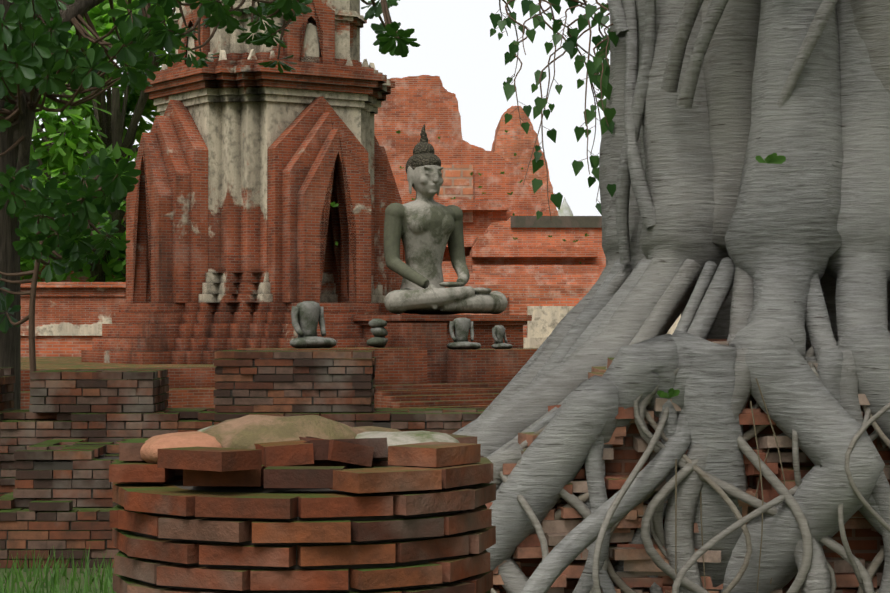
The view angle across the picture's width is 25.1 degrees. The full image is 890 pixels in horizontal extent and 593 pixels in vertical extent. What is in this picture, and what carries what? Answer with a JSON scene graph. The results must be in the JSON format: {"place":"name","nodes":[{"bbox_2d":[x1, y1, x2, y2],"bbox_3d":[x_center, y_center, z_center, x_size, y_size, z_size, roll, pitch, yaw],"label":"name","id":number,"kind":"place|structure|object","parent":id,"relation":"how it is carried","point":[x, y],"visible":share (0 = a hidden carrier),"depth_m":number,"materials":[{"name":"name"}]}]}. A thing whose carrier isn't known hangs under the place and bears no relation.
{"place":"outdoors","nodes":[
{"label":"outdoors","id":0,"kind":"place"},
{"bbox_2d":[0,546,115,592],"bbox_3d":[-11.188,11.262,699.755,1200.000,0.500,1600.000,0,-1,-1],"label":"ground","id":1,"kind":"structure","parent":0,"point":[82,581],"depth_m":12.79,"materials":[{"name":"green plant"}]},
{"bbox_2d":[21,282,125,356],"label":"gallery wall","id":2,"kind":"structure","parent":1,"relation":"on","point":[71,318],"depth_m":44.74,"materials":[{"name":"brick"}]},
{"bbox_2d":[20,14,163,281],"bbox_3d":[-13.930,-5.766,57.694,12.446,16.458,8.943,0,-1,-1],"label":"tree","id":3,"kind":"object","parent":1,"relation":"on","point":[143,128],"visible":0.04,"depth_m":56.93,"materials":[{"name":"green plant"}]},
{"bbox_2d":[20,0,175,281],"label":"tree","id":4,"kind":"object","parent":1,"relation":"on","point":[58,163],"visible":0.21,"depth_m":51.60,"materials":[{"name":"green plant"}]},
{"bbox_2d":[20,357,216,409],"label":"brick platform","id":5,"kind":"structure","parent":1,"relation":"on","point":[192,386],"depth_m":33.99,"materials":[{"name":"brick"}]},
{"bbox_2d":[81,0,416,363],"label":"prang","id":6,"kind":"structure","parent":5,"relation":"on","point":[238,225],"depth_m":37.76,"materials":[{"name":"brick"}]},
{"bbox_2d":[0,0,419,409],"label":"almond tree","id":7,"kind":"object","parent":1,"relation":"on","point":[37,61],"visible":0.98,"depth_m":17.02,"materials":[{"name":"green plant"}]},
{"bbox_2d":[0,350,485,567],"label":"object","id":8,"kind":"object","parent":1,"relation":"on","point":[65,434],"visible":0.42,"depth_m":15.22,"materials":[{"name":"brick"}]},
{"bbox_2d":[237,315,537,408],"bbox_3d":[-0.162,1.227,35.612,7.000,1.810,4.680,1,-1,-34],"label":"brick pedestal","id":9,"kind":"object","parent":1,"relation":"on","point":[419,364],"depth_m":35.33,"materials":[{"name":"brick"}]},
{"bbox_2d":[290,301,336,347],"bbox_3d":[-2.325,0.493,34.637,0.954,0.827,0.590,1,-1,-40],"label":"headless buddha statue","id":10,"kind":"object","parent":9,"relation":"on","point":[306,316],"visible":1,"depth_m":34.56,"materials":[{"name":"stone"}]},
{"bbox_2d":[366,318,387,347],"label":"stacked stones","id":11,"kind":"object","parent":9,"relation":"on","point":[379,332],"visible":1,"depth_m":35.24,"materials":[{"name":"grey stone"}]},
{"bbox_2d":[384,124,507,314],"bbox_3d":[-0.168,-1.472,37.627,2.687,3.639,1.772,1,-1,-34],"label":"buddha statue","id":12,"kind":"object","parent":9,"relation":"on","point":[425,227],"visible":1,"depth_m":37.59,"materials":[{"name":"stone"}]},
{"bbox_2d":[447,318,480,349],"bbox_3d":[0.323,0.671,36.032,0.673,0.583,0.416,0,-1,-22],"label":"headless buddha statue","id":13,"kind":"object","parent":9,"relation":"on","point":[459,327],"visible":0.96,"depth_m":36.00,"materials":[{"name":"stone"}]},
{"bbox_2d":[491,325,512,348],"bbox_3d":[1.030,0.747,36.647,0.318,0.445,0.514,-1,-1,39],"label":"headless buddha statue","id":14,"kind":"object","parent":9,"relation":"on","point":[498,334],"visible":1,"depth_m":36.59,"materials":[{"name":"stone"}]},
{"bbox_2d":[374,75,552,260],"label":"ruined brick wall","id":15,"kind":"structure","parent":1,"relation":"on","point":[410,107],"depth_m":68.02,"materials":[{"name":"brick"}]},
{"bbox_2d":[438,165,472,221],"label":"brick patch","id":16,"kind":"object","parent":15,"relation":"attached to","point":[457,181],"visible":0.5,"depth_m":67.86,"materials":[{"name":"orange brick"}]},
{"bbox_2d":[434,199,507,210],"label":"brick ledge","id":17,"kind":"object","parent":15,"relation":"on","point":[484,204],"visible":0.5,"depth_m":67.51,"materials":[{"name":"brick"}]},
{"bbox_2d":[417,285,592,314],"bbox_3d":[2.898,1.084,59.478,10.931,2.734,5.000,0,-1,-1],"label":"brick ledge","id":18,"kind":"object","parent":1,"relation":"on","point":[507,291],"visible":0.07,"depth_m":56.99,"materials":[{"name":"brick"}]},
{"bbox_2d":[443,273,600,284],"bbox_3d":[4.161,0.902,60.002,8.871,3.112,3.000,0,-1,-1],"label":"brick ledge","id":19,"kind":"object","parent":1,"relation":"on","point":[523,279],"visible":0.07,"depth_m":58.49,"materials":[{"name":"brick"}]},
{"bbox_2d":[465,217,605,273],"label":"brick wall","id":20,"kind":"structure","parent":1,"relation":"on","point":[500,234],"depth_m":63.02,"materials":[{"name":"brick"}]},
{"bbox_2d":[403,261,455,272],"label":"ruin ledge","id":21,"kind":"object","parent":20,"relation":"on","point":[447,266],"depth_m":66.56,"materials":[{"name":"brick"}]},
{"bbox_2d":[403,235,479,247],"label":"brick patch","id":22,"kind":"object","parent":20,"relation":"on","point":[468,240],"depth_m":67.09,"materials":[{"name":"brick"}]},
{"bbox_2d":[471,247,597,256],"bbox_3d":[2.808,-1.385,63.011,3.934,0.300,1.000,0,-1,-1],"label":"brick ledge","id":23,"kind":"object","parent":20,"relation":"on","point":[534,251],"visible":0.86,"depth_m":62.51,"materials":[{"name":"brick"}]},
{"bbox_2d":[472,265,598,273],"bbox_3d":[2.811,-0.801,62.803,3.934,0.350,1.400,0,-1,-1],"label":"brick ledge","id":24,"kind":"object","parent":20,"relation":"on","point":[557,269],"visible":0.57,"depth_m":62.10,"materials":[{"name":"brick"}]},
{"bbox_2d":[507,216,601,227],"bbox_3d":[5.640,-2.336,64.520,7.182,0.370,3.100,0,-1,-1],"label":"ledge","id":25,"kind":"object","parent":20,"relation":"on","point":[558,222],"visible":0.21,"depth_m":62.94,"materials":[{"name":"stone"}]},
{"bbox_2d":[558,197,572,215],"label":"chedi","id":26,"kind":"structure","parent":1,"relation":"on","point":[565,210],"depth_m":139.72,"materials":[{"name":"white stone"}]},
{"bbox_2d":[502,297,680,347],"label":"brick wall","id":27,"kind":"structure","parent":1,"relation":"on","point":[548,314],"depth_m":44.78,"materials":[{"name":"brick"}]},
{"bbox_2d":[485,339,889,592],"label":"brick wall","id":28,"kind":"structure","parent":1,"relation":"on","point":[621,457],"depth_m":10.78,"materials":[{"name":"brown brick"}]},
{"bbox_2d":[453,0,889,592],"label":"tree","id":29,"kind":"object","parent":28,"relation":"on","point":[777,276],"visible":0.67,"depth_m":11.32,"materials":[{"name":"grey plant"}]},
{"bbox_3d":[2.473,-10.497,13.396,23.636,10.537,22.838,0,-1,-1],"label":"bodhi tree","id":30,"kind":"object","parent":1,"relation":"on","visible":0},
{"bbox_2d":[489,0,618,220],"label":"hanging vines","id":31,"kind":"object","parent":30,"relation":"attached to","point":[598,65],"visible":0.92,"depth_m":14.20,"materials":[{"name":"green plant"}]},
{"bbox_2d":[330,130,785,398],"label":"weed tufts","id":32,"kind":"object","parent":30,"relation":"on","point":[773,158],"visible":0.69,"depth_m":11.28,"materials":[{"name":"green plant"}]},
{"bbox_2d":[20,212,125,281],"bbox_3d":[-12.976,-0.250,65.390,8.236,5.559,8.700,0,-1,-1],"label":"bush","id":33,"kind":"object","parent":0,"point":[81,279],"depth_m":61.07,"materials":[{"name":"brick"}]},
{"bbox_2d":[109,415,495,592],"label":"round brick base","id":34,"kind":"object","parent":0,"point":[279,504],"depth_m":4.81,"materials":[{"name":"brown brick"}]},
{"bbox_2d":[32,0,609,215],"label":"sky","id":35,"kind":"structure","parent":0,"point":[456,46],"materials":[{"name":"white"}]},
{"bbox_2d":[491,106,558,215],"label":"ruined brick wall","id":36,"kind":"structure","parent":0,"point":[518,140],"depth_m":86.09,"materials":[{"name":"brick"}]}
]}

